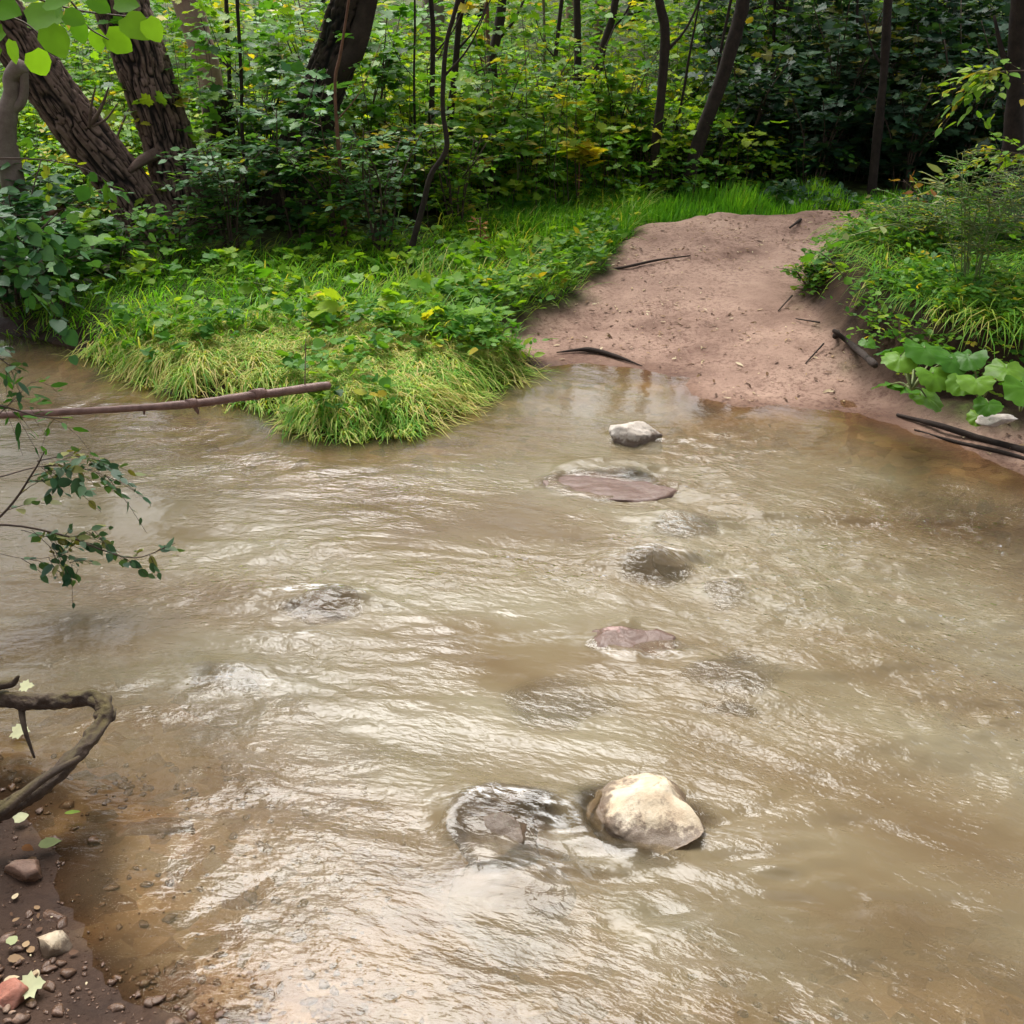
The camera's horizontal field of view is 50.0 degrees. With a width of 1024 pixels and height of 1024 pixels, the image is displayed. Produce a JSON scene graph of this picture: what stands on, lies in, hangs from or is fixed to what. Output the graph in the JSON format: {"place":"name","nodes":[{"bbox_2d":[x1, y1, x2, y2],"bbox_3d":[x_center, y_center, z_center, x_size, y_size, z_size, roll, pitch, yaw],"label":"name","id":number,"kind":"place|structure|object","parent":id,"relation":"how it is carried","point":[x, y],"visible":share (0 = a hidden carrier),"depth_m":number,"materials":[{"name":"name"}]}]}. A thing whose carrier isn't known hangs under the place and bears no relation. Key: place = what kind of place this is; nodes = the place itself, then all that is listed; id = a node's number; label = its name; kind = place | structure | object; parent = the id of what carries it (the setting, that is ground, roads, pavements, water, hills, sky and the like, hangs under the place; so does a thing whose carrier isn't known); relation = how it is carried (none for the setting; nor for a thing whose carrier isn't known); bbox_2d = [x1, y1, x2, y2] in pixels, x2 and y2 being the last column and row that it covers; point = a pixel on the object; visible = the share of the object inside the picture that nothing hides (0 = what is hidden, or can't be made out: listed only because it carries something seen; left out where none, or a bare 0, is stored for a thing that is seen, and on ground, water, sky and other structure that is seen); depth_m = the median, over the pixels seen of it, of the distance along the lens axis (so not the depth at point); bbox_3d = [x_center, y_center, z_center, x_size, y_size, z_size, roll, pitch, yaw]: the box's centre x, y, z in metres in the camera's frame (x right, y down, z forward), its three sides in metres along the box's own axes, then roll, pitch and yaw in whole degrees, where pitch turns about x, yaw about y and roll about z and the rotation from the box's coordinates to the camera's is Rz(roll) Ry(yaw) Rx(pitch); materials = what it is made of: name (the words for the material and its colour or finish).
{"place":"outdoors","nodes":[
{"label":"outdoors","id":0,"kind":"place"},
{"bbox_2d":[0,795,174,1023],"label":"shore","id":1,"kind":"structure","parent":0,"point":[44,896],"depth_m":2.39,"materials":[{"name":"soil"}]},
{"bbox_2d":[0,977,28,1010],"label":"stone","id":2,"kind":"object","parent":1,"relation":"on","point":[14,990],"visible":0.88,"depth_m":2.26,"materials":[{"name":"stone"}]},
{"bbox_2d":[4,859,42,881],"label":"stone","id":3,"kind":"object","parent":1,"relation":"on","point":[28,870],"visible":1,"depth_m":2.60,"materials":[{"name":"brown stone"}]},
{"bbox_2d":[37,930,72,958],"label":"stone","id":4,"kind":"object","parent":1,"relation":"on","point":[55,943],"visible":0.86,"depth_m":2.40,"materials":[{"name":"beige stone"}]},
{"bbox_2d":[0,675,115,821],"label":"mossy branch","id":5,"kind":"object","parent":1,"relation":"on","point":[40,787],"visible":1,"depth_m":2.88,"materials":[{"name":"brown wood"}]},
{"bbox_2d":[59,302,560,445],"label":"matted grass","id":6,"kind":"structure","parent":0,"point":[424,373],"depth_m":5.82,"materials":[{"name":"green plant"}]},
{"bbox_2d":[0,351,1023,1023],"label":"stream water","id":7,"kind":"structure","parent":0,"point":[852,781],"depth_m":3.44,"materials":[{"name":"brown liquid"}]},
{"bbox_2d":[297,606,347,624],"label":"stone","id":8,"kind":"object","parent":7,"relation":"in","point":[321,615],"visible":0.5,"depth_m":3.75,"materials":[{"name":"grey stone"}]},
{"bbox_2d":[542,470,677,501],"bbox_3d":[0.445,-0.069,4.760,0.637,0.119,0.332,4,25,8],"label":"stone","id":9,"kind":"object","parent":7,"relation":"in","point":[605,487],"visible":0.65,"depth_m":4.71,"materials":[{"name":"stone"}]},
{"bbox_2d":[592,626,676,655],"bbox_3d":[0.390,0.459,3.594,0.304,0.137,0.176,2,25,5],"label":"stone","id":10,"kind":"object","parent":7,"relation":"in","point":[651,642],"visible":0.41,"depth_m":3.58,"materials":[{"name":"stone"}]},
{"bbox_2d":[609,421,662,446],"bbox_3d":[0.581,-0.350,5.233,0.213,0.166,0.223,18,31,34],"label":"stone","id":11,"kind":"object","parent":7,"relation":"in","point":[636,434],"visible":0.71,"depth_m":5.17,"materials":[{"name":"grey stone"}]},
{"bbox_2d":[586,773,704,858],"bbox_3d":[0.346,0.798,2.823,0.298,0.207,0.267,-4,25,-8],"label":"stone","id":12,"kind":"object","parent":7,"relation":"in","point":[647,815],"visible":0.91,"depth_m":2.76,"materials":[{"name":"beige stone"}]},
{"bbox_2d":[0,331,1023,1023],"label":"stream bed","id":13,"kind":"object","parent":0,"point":[426,949],"visible":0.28,"depth_m":2.79,"materials":[{"name":"soil"}]},
{"bbox_2d":[116,817,194,836],"bbox_3d":[-0.956,0.835,2.833,0.274,0.085,0.130,-7,26,-16],"label":"stone","id":14,"kind":"object","parent":13,"relation":"on","point":[164,825],"visible":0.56,"depth_m":2.81,"materials":[{"name":"brown stone"}]},
{"bbox_2d":[196,677,257,690],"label":"stone","id":15,"kind":"object","parent":13,"relation":"on","point":[237,683],"visible":0.23,"depth_m":3.41,"materials":[{"name":"grey stone"}]},
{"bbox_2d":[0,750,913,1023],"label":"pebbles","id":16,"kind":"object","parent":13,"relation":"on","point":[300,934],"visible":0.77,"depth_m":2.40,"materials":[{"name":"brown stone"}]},
{"bbox_2d":[445,811,539,866],"bbox_3d":[-0.042,0.845,2.810,0.213,0.167,0.230,-7,26,-16],"label":"stone","id":17,"kind":"object","parent":13,"relation":"on","point":[505,838],"visible":0.86,"depth_m":2.75,"materials":[{"name":"grey stone"}]},
{"bbox_2d":[448,854,569,922],"bbox_3d":[-0.001,0.960,2.682,0.304,0.174,0.287,7,26,14],"label":"stone","id":18,"kind":"object","parent":13,"relation":"on","point":[533,889],"visible":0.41,"depth_m":2.65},
{"bbox_2d":[651,533,688,581],"bbox_3d":[0.660,0.205,4.386,0.206,0.187,0.235,4,25,8],"label":"stone","id":19,"kind":"object","parent":13,"relation":"on","point":[674,569],"visible":0.31,"depth_m":4.31,"materials":[{"name":"stone"}]},
{"bbox_2d":[0,0,1023,440],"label":"forest ground","id":20,"kind":"structure","parent":0,"point":[956,410],"depth_m":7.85,"materials":[{"name":"green plant"}]},
{"bbox_2d":[0,59,29,241],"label":"dead tree","id":21,"kind":"object","parent":20,"relation":"on","point":[14,98],"visible":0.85,"depth_m":7.41,"materials":[{"name":"wood"}]},
{"bbox_2d":[0,194,113,316],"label":"shrub","id":22,"kind":"object","parent":20,"relation":"on","point":[56,225],"visible":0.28,"depth_m":6.91,"materials":[{"name":"green plant"}]},
{"bbox_2d":[0,221,114,315],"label":"shrub","id":23,"kind":"object","parent":20,"relation":"on","point":[78,266],"visible":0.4,"depth_m":6.83,"materials":[{"name":"green plant"}]},
{"bbox_2d":[0,160,132,282],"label":"shrub","id":24,"kind":"object","parent":20,"relation":"on","point":[24,203],"visible":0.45,"depth_m":7.46,"materials":[{"name":"green plant"}]},
{"bbox_2d":[0,0,195,250],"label":"willow tree","id":25,"kind":"object","parent":20,"relation":"on","point":[69,113],"visible":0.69,"depth_m":7.99,"materials":[{"name":"brown plant"}]},
{"bbox_2d":[36,211,183,282],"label":"shrub","id":26,"kind":"object","parent":20,"relation":"on","point":[117,232],"visible":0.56,"depth_m":7.55,"materials":[{"name":"green plant"}]},
{"bbox_2d":[94,0,216,237],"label":"willow tree","id":27,"kind":"object","parent":20,"relation":"on","point":[134,72],"visible":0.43,"depth_m":8.31,"materials":[{"name":"brown plant"}]},
{"bbox_2d":[91,192,235,264],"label":"shrub","id":28,"kind":"object","parent":20,"relation":"on","point":[177,235],"visible":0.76,"depth_m":7.82,"materials":[{"name":"green plant"}]},
{"bbox_2d":[172,0,222,141],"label":"dead tree","id":29,"kind":"object","parent":20,"relation":"on","point":[183,6],"visible":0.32,"depth_m":9.65,"materials":[{"name":"brown wood"}]},
{"bbox_2d":[203,89,235,177],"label":"shrub","id":30,"kind":"object","parent":20,"relation":"on","point":[224,105],"visible":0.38,"depth_m":9.29,"materials":[{"name":"green plant"}]},
{"bbox_2d":[151,136,288,252],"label":"shrub","id":31,"kind":"object","parent":20,"relation":"on","point":[224,170],"visible":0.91,"depth_m":7.98,"materials":[{"name":"green plant"}]},
{"bbox_2d":[207,0,252,227],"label":"sapling","id":32,"kind":"object","parent":20,"relation":"on","point":[240,74],"visible":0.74,"depth_m":8.38,"materials":[{"name":"brown plant"}]},
{"bbox_2d":[205,54,309,214],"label":"shrub","id":33,"kind":"object","parent":20,"relation":"on","point":[275,91],"visible":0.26,"depth_m":9.05,"materials":[{"name":"green plant"}]},
{"bbox_2d":[238,268,347,321],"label":"ground cover","id":34,"kind":"object","parent":20,"relation":"on","point":[330,306],"visible":0.85,"depth_m":6.30,"materials":[{"name":"green plant"}]},
{"bbox_2d":[227,59,363,250],"bbox_3d":[-1.609,-2.640,8.240,1.032,1.403,1.094,0,25,0],"label":"shrub","id":35,"kind":"object","parent":20,"relation":"on","point":[304,128],"visible":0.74,"depth_m":8.16,"materials":[{"name":"green plant"}]},
{"bbox_2d":[102,291,510,416],"bbox_3d":[-1.230,-1.022,6.210,2.417,0.303,1.450,18,30,33],"label":"ground cover","id":36,"kind":"object","parent":20,"relation":"on","point":[379,340],"visible":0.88,"depth_m":6.04,"materials":[{"name":"green plant"}]},
{"bbox_2d":[0,339,331,418],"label":"fallen branch","id":37,"kind":"object","parent":36,"relation":"on","point":[252,394],"visible":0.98,"depth_m":5.17,"materials":[{"name":"brown wood"}]},
{"bbox_2d":[247,0,384,147],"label":"shrub","id":38,"kind":"object","parent":20,"relation":"on","point":[304,29],"visible":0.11,"depth_m":9.40,"materials":[{"name":"green plant"}]},
{"bbox_2d":[258,0,377,219],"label":"dark tree","id":39,"kind":"object","parent":20,"relation":"on","point":[359,26],"visible":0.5,"depth_m":8.45,"materials":[{"name":"black plant"}]},
{"bbox_2d":[247,108,390,253],"bbox_3d":[-1.327,-2.381,7.961,0.944,1.120,1.026,-15,29,-30],"label":"shrub","id":40,"kind":"object","parent":20,"relation":"on","point":[324,217],"visible":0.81,"depth_m":7.92,"materials":[{"name":"green plant"}]},
{"bbox_2d":[0,159,658,339],"bbox_3d":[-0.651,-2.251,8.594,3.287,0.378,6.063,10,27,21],"label":"ground cover","id":41,"kind":"object","parent":20,"relation":"on","point":[218,303],"visible":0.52,"depth_m":7.35,"materials":[{"name":"green plant"}]},
{"bbox_2d":[334,0,383,244],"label":"sapling","id":42,"kind":"object","parent":20,"relation":"on","point":[336,118],"visible":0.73,"depth_m":7.79,"materials":[{"name":"brown plant"}]},
{"bbox_2d":[306,3,429,212],"bbox_3d":[-1.190,-3.389,9.327,1.048,1.707,0.901,0,25,0],"label":"shrub","id":43,"kind":"object","parent":20,"relation":"on","point":[389,62],"visible":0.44,"depth_m":9.21,"materials":[{"name":"green plant"}]},
{"bbox_2d":[305,121,445,256],"bbox_3d":[-0.949,-2.287,7.870,0.882,0.978,0.976,17,30,32],"label":"shrub","id":44,"kind":"object","parent":20,"relation":"on","point":[375,232],"visible":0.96,"depth_m":7.85,"materials":[{"name":"green plant"}]},
{"bbox_2d":[0,0,795,244],"bbox_3d":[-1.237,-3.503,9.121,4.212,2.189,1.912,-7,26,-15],"label":"undergrowth","id":45,"kind":"object","parent":20,"relation":"on","point":[277,35],"visible":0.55,"depth_m":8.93,"materials":[{"name":"green plant"}]},
{"bbox_2d":[358,14,486,183],"bbox_3d":[-0.826,-3.659,9.987,1.212,1.582,1.202,0,25,0],"label":"shrub","id":46,"kind":"object","parent":20,"relation":"on","point":[421,85],"visible":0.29,"depth_m":9.76,"materials":[{"name":"green plant"}]},
{"bbox_2d":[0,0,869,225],"bbox_3d":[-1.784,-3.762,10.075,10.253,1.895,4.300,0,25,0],"label":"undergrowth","id":47,"kind":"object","parent":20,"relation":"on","point":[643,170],"visible":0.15,"depth_m":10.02,"materials":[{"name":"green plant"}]},
{"bbox_2d":[424,0,466,212],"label":"slim tree","id":48,"kind":"object","parent":20,"relation":"on","point":[433,51],"visible":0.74,"depth_m":9.04,"materials":[{"name":"brown plant"}]},
{"bbox_2d":[406,0,490,266],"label":"slim tree","id":49,"kind":"object","parent":20,"relation":"on","point":[421,211],"visible":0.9,"depth_m":7.48,"materials":[{"name":"brown plant"}]},
{"bbox_2d":[381,115,525,230],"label":"shrub","id":50,"kind":"object","parent":20,"relation":"on","point":[466,174],"visible":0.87,"depth_m":8.58,"materials":[{"name":"green plant"}]},
{"bbox_2d":[444,0,488,210],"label":"slim tree","id":51,"kind":"object","parent":20,"relation":"on","point":[457,45],"visible":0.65,"depth_m":9.12,"materials":[{"name":"brown plant"}]},
{"bbox_2d":[359,207,627,361],"bbox_3d":[-0.014,-1.686,7.518,1.358,0.326,3.633,6,26,13],"label":"ground cover","id":52,"kind":"object","parent":20,"relation":"on","point":[582,234],"visible":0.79,"depth_m":6.89,"materials":[{"name":"green plant"}]},
{"bbox_2d":[450,33,545,193],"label":"shrub","id":53,"kind":"object","parent":20,"relation":"on","point":[504,83],"visible":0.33,"depth_m":9.69,"materials":[{"name":"green plant"}]},
{"bbox_2d":[0,0,1008,130],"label":"undergrowth","id":54,"kind":"object","parent":20,"relation":"on","point":[420,23],"visible":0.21,"depth_m":12.42,"materials":[{"name":"green plant"}]},
{"bbox_2d":[487,0,524,172],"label":"slim tree","id":55,"kind":"object","parent":20,"relation":"on","point":[497,37],"visible":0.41,"depth_m":10.05,"materials":[{"name":"brown plant"}]},
{"bbox_2d":[480,35,604,174],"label":"shrub","id":56,"kind":"object","parent":20,"relation":"on","point":[570,91],"visible":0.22,"depth_m":10.25,"materials":[{"name":"green plant"}]},
{"bbox_2d":[553,137,606,201],"bbox_3d":[0.584,-2.924,9.576,0.495,0.670,0.468,0,25,0],"label":"sapling","id":57,"kind":"object","parent":20,"relation":"on","point":[592,151],"visible":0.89,"depth_m":9.41,"materials":[{"name":"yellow plant"}]},
{"bbox_2d":[573,0,614,172],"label":"slim tree","id":58,"kind":"object","parent":20,"relation":"on","point":[577,22],"visible":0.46,"depth_m":10.46,"materials":[{"name":"brown plant"}]},
{"bbox_2d":[592,0,631,122],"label":"slim tree","id":59,"kind":"object","parent":20,"relation":"on","point":[610,23],"visible":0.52,"depth_m":11.14,"materials":[{"name":"brown plant"}]},
{"bbox_2d":[553,32,691,181],"bbox_3d":[1.052,-3.747,10.310,1.322,1.391,1.012,0,25,0],"label":"shrub","id":60,"kind":"object","parent":20,"relation":"on","point":[644,64],"visible":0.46,"depth_m":10.17,"materials":[{"name":"green plant"}]},
{"bbox_2d":[595,92,690,181],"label":"shrub","id":61,"kind":"object","parent":20,"relation":"on","point":[671,108],"visible":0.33,"depth_m":10.23,"materials":[{"name":"green plant"}]},
{"bbox_2d":[645,0,700,198],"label":"slim tree","id":62,"kind":"object","parent":20,"relation":"on","point":[666,46],"visible":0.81,"depth_m":9.55,"materials":[{"name":"brown plant"}]},
{"bbox_2d":[646,123,748,178],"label":"shrub","id":63,"kind":"object","parent":20,"relation":"on","point":[717,133],"visible":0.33,"depth_m":10.18,"materials":[{"name":"green plant"}]},
{"bbox_2d":[675,0,749,196],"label":"slim tree","id":64,"kind":"object","parent":20,"relation":"on","point":[720,82],"visible":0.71,"depth_m":9.68,"materials":[{"name":"brown plant"}]},
{"bbox_2d":[481,173,992,253],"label":"grass","id":65,"kind":"structure","parent":20,"relation":"on","point":[746,199],"depth_m":9.29,"materials":[{"name":"green plant"}]},
{"bbox_2d":[706,43,822,183],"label":"shrub","id":66,"kind":"object","parent":20,"relation":"on","point":[784,52],"visible":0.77,"depth_m":10.21,"materials":[{"name":"green plant"}]},
{"bbox_2d":[775,82,876,189],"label":"shrub","id":67,"kind":"object","parent":20,"relation":"on","point":[823,151],"visible":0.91,"depth_m":10.06,"materials":[{"name":"green plant"}]},
{"bbox_2d":[657,0,1023,187],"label":"undergrowth","id":68,"kind":"object","parent":20,"relation":"on","point":[969,32],"visible":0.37,"depth_m":10.91,"materials":[{"name":"green plant"}]},
{"bbox_2d":[773,0,914,180],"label":"shrub","id":69,"kind":"object","parent":20,"relation":"on","point":[875,34],"visible":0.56,"depth_m":10.17,"materials":[{"name":"green plant"}]},
{"bbox_2d":[863,0,891,199],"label":"slim tree","id":70,"kind":"object","parent":20,"relation":"on","point":[878,125],"visible":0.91,"depth_m":9.54,"materials":[{"name":"brown plant"}]},
{"bbox_2d":[757,178,1022,213],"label":"ground cover","id":71,"kind":"object","parent":20,"relation":"on","point":[779,187],"visible":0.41,"depth_m":9.41,"materials":[{"name":"green plant"}]},
{"bbox_2d":[851,63,981,191],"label":"shrub","id":72,"kind":"object","parent":20,"relation":"on","point":[900,162],"visible":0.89,"depth_m":9.97,"materials":[{"name":"green plant"}]},
{"bbox_2d":[911,0,1008,185],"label":"shrub","id":73,"kind":"object","parent":20,"relation":"on","point":[935,19],"visible":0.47,"depth_m":10.02,"materials":[{"name":"green plant"}]},
{"bbox_2d":[945,349,1023,426],"bbox_3d":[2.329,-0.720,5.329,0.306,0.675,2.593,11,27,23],"label":"butterbur","id":74,"kind":"object","parent":20,"relation":"on","point":[964,385],"visible":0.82,"depth_m":4.36,"materials":[{"name":"green plant"}]},
{"bbox_2d":[963,3,1023,188],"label":"shrub","id":75,"kind":"object","parent":20,"relation":"on","point":[1000,107],"visible":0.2,"depth_m":9.30,"materials":[{"name":"green plant"}]},
{"bbox_2d":[987,0,1023,210],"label":"slim tree","id":76,"kind":"object","parent":20,"relation":"on","point":[1014,119],"visible":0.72,"depth_m":8.16,"materials":[{"name":"brown plant"}]},
{"bbox_2d":[508,208,1023,474],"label":"mud path","id":77,"kind":"structure","parent":0,"point":[763,284],"depth_m":6.79,"materials":[{"name":"soil"}]},
{"bbox_2d":[896,413,1023,453],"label":"stick","id":78,"kind":"object","parent":77,"relation":"on","point":[974,436],"visible":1,"depth_m":5.21,"materials":[{"name":"brown wood"}]},
{"bbox_2d":[796,229,1023,404],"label":"bank","id":79,"kind":"structure","parent":0,"point":[823,309],"depth_m":5.96,"materials":[{"name":"green plant"}]},
{"bbox_2d":[773,255,843,295],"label":"bramble","id":80,"kind":"object","parent":79,"relation":"on","point":[794,273],"visible":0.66,"depth_m":7.05,"materials":[{"name":"green plant"}]},
{"bbox_2d":[796,198,1023,396],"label":"ground cover","id":81,"kind":"object","parent":79,"relation":"on","point":[932,264],"visible":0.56,"depth_m":5.91,"materials":[{"name":"green plant"}]},
{"bbox_2d":[806,208,1023,358],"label":"grass","id":82,"kind":"structure","parent":79,"relation":"on","point":[884,248],"depth_m":6.08,"materials":[{"name":"green plant"}]},
{"bbox_2d":[863,181,971,250],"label":"flowering weed","id":83,"kind":"object","parent":79,"relation":"on","point":[899,216],"visible":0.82,"depth_m":6.63,"materials":[{"name":"green plant"}]},
{"bbox_2d":[872,338,966,412],"bbox_3d":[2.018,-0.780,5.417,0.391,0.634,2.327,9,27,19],"label":"butterbur","id":84,"kind":"object","parent":79,"relation":"on","point":[912,357],"visible":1,"depth_m":4.49,"materials":[{"name":"green plant"}]},
{"bbox_2d":[910,144,1023,295],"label":"flowering weed","id":85,"kind":"object","parent":79,"relation":"on","point":[970,227],"visible":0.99,"depth_m":5.59,"materials":[{"name":"green plant"}]},
{"bbox_2d":[981,156,1023,252],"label":"flowering weed","id":86,"kind":"object","parent":79,"relation":"on","point":[1021,214],"visible":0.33,"depth_m":6.49,"materials":[{"name":"green plant"}]},
{"bbox_2d":[998,374,1023,411],"bbox_3d":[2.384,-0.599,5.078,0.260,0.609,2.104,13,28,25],"label":"butterbur","id":87,"kind":"object","parent":79,"relation":"on","point":[1013,388],"visible":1,"depth_m":4.17,"materials":[{"name":"green plant"}]},
{"bbox_3d":[-3.563,-3.400,5.221,4.328,6.454,4.274,0,25,0],"label":"alder tree","id":88,"kind":"object","parent":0,"visible":0},
{"bbox_2d":[0,373,98,468],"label":"leafy branch","id":89,"kind":"object","parent":88,"relation":"attached to","point":[18,431],"visible":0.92,"depth_m":4.24,"materials":[{"name":"green plant"}]},
{"bbox_2d":[0,213,116,364],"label":"leafy branch","id":90,"kind":"object","parent":88,"relation":"attached to","point":[48,241],"visible":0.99,"depth_m":5.39,"materials":[{"name":"green plant"}]},
{"bbox_2d":[0,446,151,532],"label":"leafy branch","id":91,"kind":"object","parent":88,"relation":"attached to","point":[57,481],"visible":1,"depth_m":3.57,"materials":[{"name":"green plant"}]},
{"bbox_2d":[0,138,159,249],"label":"leafy branch","id":92,"kind":"object","parent":88,"relation":"attached to","point":[83,193],"visible":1,"depth_m":5.03,"materials":[{"name":"green plant"}]},
{"bbox_2d":[0,523,184,607],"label":"leafy branch","id":93,"kind":"object","parent":88,"relation":"attached to","point":[67,573],"visible":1,"depth_m":3.70,"materials":[{"name":"green plant"}]},
{"bbox_3d":[3.602,-3.776,4.356,5.470,6.766,4.909,0,25,0],"label":"alder tree","id":94,"kind":"object","parent":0,"visible":0},
{"bbox_2d":[927,48,1023,143],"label":"leafy branch","id":95,"kind":"object","parent":94,"relation":"attached to","point":[977,80],"visible":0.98,"depth_m":6.49,"materials":[{"name":"green plant"}]},
{"bbox_2d":[951,110,1023,216],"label":"leafy branch","id":96,"kind":"object","parent":94,"relation":"attached to","point":[1007,162],"visible":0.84,"depth_m":5.76,"materials":[{"name":"green plant"}]},
{"bbox_3d":[-2.294,-1.936,-0.367,5.285,6.965,5.196,0,25,0],"label":"alder tree","id":97,"kind":"object","parent":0,"visible":0},
{"bbox_2d":[0,0,163,75],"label":"overhanging branch","id":98,"kind":"object","parent":97,"relation":"attached to","point":[45,18],"visible":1,"depth_m":1.54,"materials":[{"name":"green plant"}]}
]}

